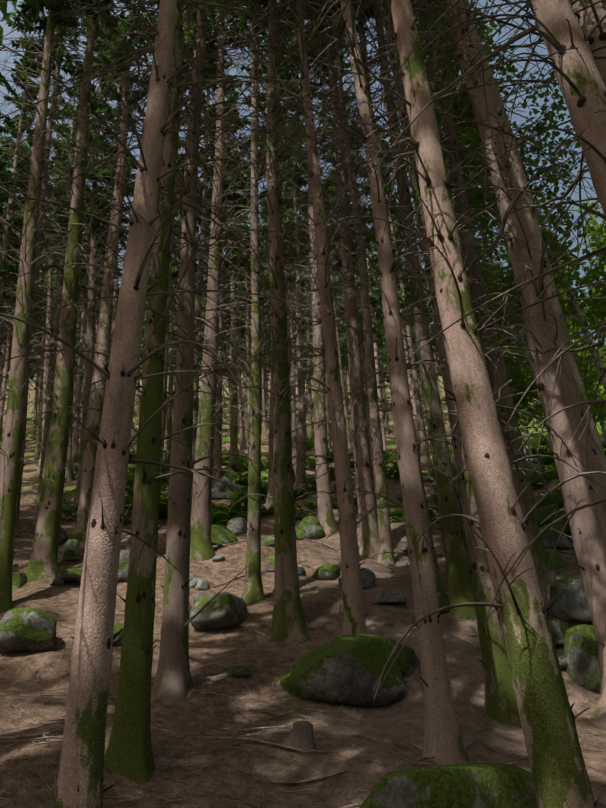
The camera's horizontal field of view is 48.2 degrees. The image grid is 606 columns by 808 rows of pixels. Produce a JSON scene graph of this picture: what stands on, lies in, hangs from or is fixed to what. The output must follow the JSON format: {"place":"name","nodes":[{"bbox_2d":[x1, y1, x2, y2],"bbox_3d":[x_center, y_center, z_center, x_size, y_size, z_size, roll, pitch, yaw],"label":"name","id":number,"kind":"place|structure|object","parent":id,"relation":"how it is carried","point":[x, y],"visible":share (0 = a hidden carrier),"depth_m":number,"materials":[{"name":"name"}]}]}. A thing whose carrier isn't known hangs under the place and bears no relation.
{"place":"outdoors","nodes":[
{"label":"outdoors","id":0,"kind":"place"},
{"bbox_2d":[0,346,605,807],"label":"ground","id":1,"kind":"structure","parent":0,"point":[270,762],"depth_m":6.41,"materials":[{"name":"brown soil"}]},
{"bbox_2d":[12,572,26,589],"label":"boulder","id":2,"kind":"object","parent":1,"relation":"on","point":[19,579],"visible":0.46,"depth_m":10.95,"materials":[{"name":"stone"}]},
{"bbox_2d":[49,577,63,584],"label":"rock","id":3,"kind":"object","parent":1,"relation":"on","point":[55,581],"visible":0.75,"depth_m":10.71,"materials":[{"name":"stone"}]},
{"bbox_2d":[0,0,283,783],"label":"spruce","id":4,"kind":"object","parent":1,"relation":"on","point":[129,753],"visible":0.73,"depth_m":5.93,"materials":[{"name":"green plant"}]},
{"bbox_2d":[0,0,325,807],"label":"spruce","id":5,"kind":"object","parent":1,"relation":"on","point":[80,778],"visible":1,"depth_m":4.06,"materials":[{"name":"brown plant"}]},
{"bbox_2d":[46,0,326,704],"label":"spruce","id":6,"kind":"object","parent":1,"relation":"on","point":[173,684],"visible":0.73,"depth_m":8.22,"materials":[{"name":"brown plant"}]},
{"bbox_2d":[189,573,207,587],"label":"boulder","id":7,"kind":"object","parent":1,"relation":"on","point":[193,582],"visible":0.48,"depth_m":10.61,"materials":[{"name":"stone"}]},
{"bbox_2d":[211,525,237,544],"bbox_3d":[-1.955,2.751,13.831,1.187,0.515,0.885,12,-32,-24],"label":"boulder","id":8,"kind":"object","parent":1,"relation":"on","point":[222,534],"visible":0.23,"depth_m":13.63,"materials":[{"name":"stone"}]},
{"bbox_2d":[212,477,236,499],"bbox_3d":[-2.725,2.950,22.455,1.140,0.839,1.014,-1,-29,-2],"label":"boulder","id":9,"kind":"object","parent":1,"relation":"on","point":[222,489],"visible":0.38,"depth_m":22.03,"materials":[{"name":"stone"}]},
{"bbox_2d":[0,71,458,482],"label":"trees","id":10,"kind":"object","parent":1,"relation":"on","point":[417,410],"visible":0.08,"depth_m":42.99,"materials":[{"name":"brown plant"}]},
{"bbox_2d":[227,665,251,676],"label":"rock","id":11,"kind":"object","parent":1,"relation":"on","point":[239,671],"visible":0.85,"depth_m":6.87,"materials":[{"name":"stone"}]},
{"bbox_2d":[0,0,536,92],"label":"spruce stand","id":12,"kind":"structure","parent":1,"relation":"on","point":[32,3],"depth_m":19.48,"materials":[{"name":"green plant"}]},
{"bbox_2d":[264,562,274,571],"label":"boulder","id":13,"kind":"object","parent":1,"relation":"on","point":[269,566],"visible":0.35,"depth_m":11.45,"materials":[{"name":"stone"}]},
{"bbox_2d":[0,0,540,511],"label":"spruce trees","id":14,"kind":"object","parent":1,"relation":"on","point":[98,244],"visible":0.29,"depth_m":25.81,"materials":[{"name":"brown plant"}]},
{"bbox_2d":[185,0,371,642],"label":"spruce","id":15,"kind":"object","parent":1,"relation":"on","point":[287,620],"visible":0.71,"depth_m":10.40,"materials":[{"name":"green plant"}]},
{"bbox_2d":[0,0,581,620],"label":"trees","id":16,"kind":"object","parent":1,"relation":"on","point":[374,532],"visible":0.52,"depth_m":14.18,"materials":[{"name":"brown plant"}]},
{"bbox_2d":[282,721,315,752],"bbox_3d":[-0.043,2.575,5.150,0.264,0.300,0.262,-18,-33,25],"label":"mossy stump","id":17,"kind":"object","parent":1,"relation":"on","point":[300,736],"visible":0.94,"depth_m":5.11,"materials":[{"name":"brown wood"}]},
{"bbox_2d":[0,432,605,754],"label":"rock","id":18,"kind":"object","parent":1,"relation":"on","point":[27,629],"visible":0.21,"depth_m":8.85,"materials":[{"name":"stone"}]},
{"bbox_2d":[0,485,605,807],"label":"fallen twigs","id":19,"kind":"object","parent":1,"relation":"on","point":[218,734],"visible":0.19,"depth_m":5.36,"materials":[{"name":"brown wood"}]},
{"bbox_2d":[296,516,325,539],"bbox_3d":[0.128,2.739,14.429,0.758,0.634,0.619,-1,-29,-2],"label":"boulder","id":20,"kind":"object","parent":1,"relation":"on","point":[312,527],"visible":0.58,"depth_m":14.17,"materials":[{"name":"stone"}]},
{"bbox_2d":[204,0,422,634],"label":"spruce","id":21,"kind":"object","parent":1,"relation":"on","point":[354,619],"visible":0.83,"depth_m":9.90,"materials":[{"name":"brown plant"}]},
{"bbox_2d":[61,438,605,548],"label":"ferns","id":22,"kind":"object","parent":1,"relation":"on","point":[220,515],"visible":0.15,"depth_m":20.55,"materials":[{"name":"green plant"}]},
{"bbox_2d":[279,633,404,706],"bbox_3d":[0.432,2.711,6.893,1.238,0.799,0.988,10,-32,-21],"label":"boulder","id":23,"kind":"object","parent":1,"relation":"on","point":[345,669],"visible":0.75,"depth_m":6.46,"materials":[{"name":"stone"}]},
{"bbox_2d":[197,0,535,764],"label":"spruce","id":24,"kind":"object","parent":1,"relation":"on","point":[443,744],"visible":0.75,"depth_m":6.83,"materials":[{"name":"brown plant"}]},
{"bbox_2d":[372,591,406,603],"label":"boulder","id":25,"kind":"object","parent":1,"relation":"on","point":[390,597],"visible":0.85,"depth_m":9.00,"materials":[{"name":"stone"}]},
{"bbox_2d":[388,639,419,675],"bbox_3d":[0.982,2.773,7.341,0.489,0.455,0.524,-17,-32,24],"label":"boulder","id":26,"kind":"object","parent":1,"relation":"on","point":[408,661],"visible":0.25,"depth_m":7.15,"materials":[{"name":"stone"}]},
{"bbox_2d":[279,0,561,726],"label":"spruce","id":27,"kind":"object","parent":1,"relation":"on","point":[500,705],"visible":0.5,"depth_m":7.55,"materials":[{"name":"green plant"}]},
{"bbox_2d":[437,592,449,613],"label":"boulder","id":28,"kind":"object","parent":1,"relation":"on","point":[443,600],"visible":0.29,"depth_m":8.98,"materials":[{"name":"stone"}]},
{"bbox_2d":[360,762,537,807],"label":"boulder","id":29,"kind":"object","parent":1,"relation":"on","point":[487,785],"visible":0.94,"depth_m":3.70,"materials":[{"name":"stone"}]},
{"bbox_2d":[295,0,605,807],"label":"spruce","id":30,"kind":"object","parent":1,"relation":"on","point":[553,742],"visible":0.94,"depth_m":4.45,"materials":[{"name":"brown plant"}]},
{"bbox_2d":[309,0,605,616],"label":"spruce","id":31,"kind":"object","parent":1,"relation":"on","point":[571,61],"visible":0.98,"depth_m":4.42,"materials":[{"name":"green plant"}]},
{"bbox_2d":[355,0,605,729],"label":"spruce","id":32,"kind":"object","parent":1,"relation":"on","point":[587,524],"visible":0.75,"depth_m":8.00,"materials":[{"name":"brown plant"}]},
{"bbox_2d":[412,0,605,459],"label":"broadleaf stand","id":33,"kind":"object","parent":1,"relation":"on","point":[563,281],"visible":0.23,"depth_m":14.75,"materials":[{"name":"green plant"}]},
{"bbox_2d":[414,0,605,381],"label":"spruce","id":34,"kind":"object","parent":1,"relation":"on","point":[588,19],"visible":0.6,"depth_m":5.53,"materials":[{"name":"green plant"}]},
{"bbox_2d":[333,37,605,415],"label":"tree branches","id":35,"kind":"object","parent":34,"relation":"attached to","point":[515,199],"visible":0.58,"depth_m":5.97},
{"bbox_2d":[535,504,559,527],"bbox_3d":[5.360,2.623,15.415,0.944,0.650,0.779,-1,-29,-2],"label":"boulder","id":36,"kind":"object","parent":1,"relation":"on","point":[543,513],"visible":0.31,"depth_m":15.14,"materials":[{"name":"stone"}]},
{"bbox_2d":[547,551,566,567],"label":"boulder","id":37,"kind":"object","parent":1,"relation":"on","point":[559,562],"visible":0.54,"depth_m":10.44,"materials":[{"name":"stone"}]},
{"bbox_2d":[547,576,591,622],"bbox_3d":[3.467,2.554,8.698,0.843,0.647,0.702,8,-31,-18],"label":"boulder","id":38,"kind":"object","parent":1,"relation":"on","point":[570,604],"visible":0.48,"depth_m":8.40,"materials":[{"name":"stone"}]},
{"bbox_2d":[564,624,600,692],"bbox_3d":[2.932,2.556,6.693,0.734,0.692,0.659,-1,-29,-2],"label":"boulder","id":39,"kind":"object","parent":1,"relation":"on","point":[583,669],"visible":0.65,"depth_m":6.51,"materials":[{"name":"stone"}]},
{"bbox_2d":[0,0,605,349],"label":"sky","id":40,"kind":"structure","parent":0,"point":[14,35],"materials":[{"name":"blue"}]}
]}

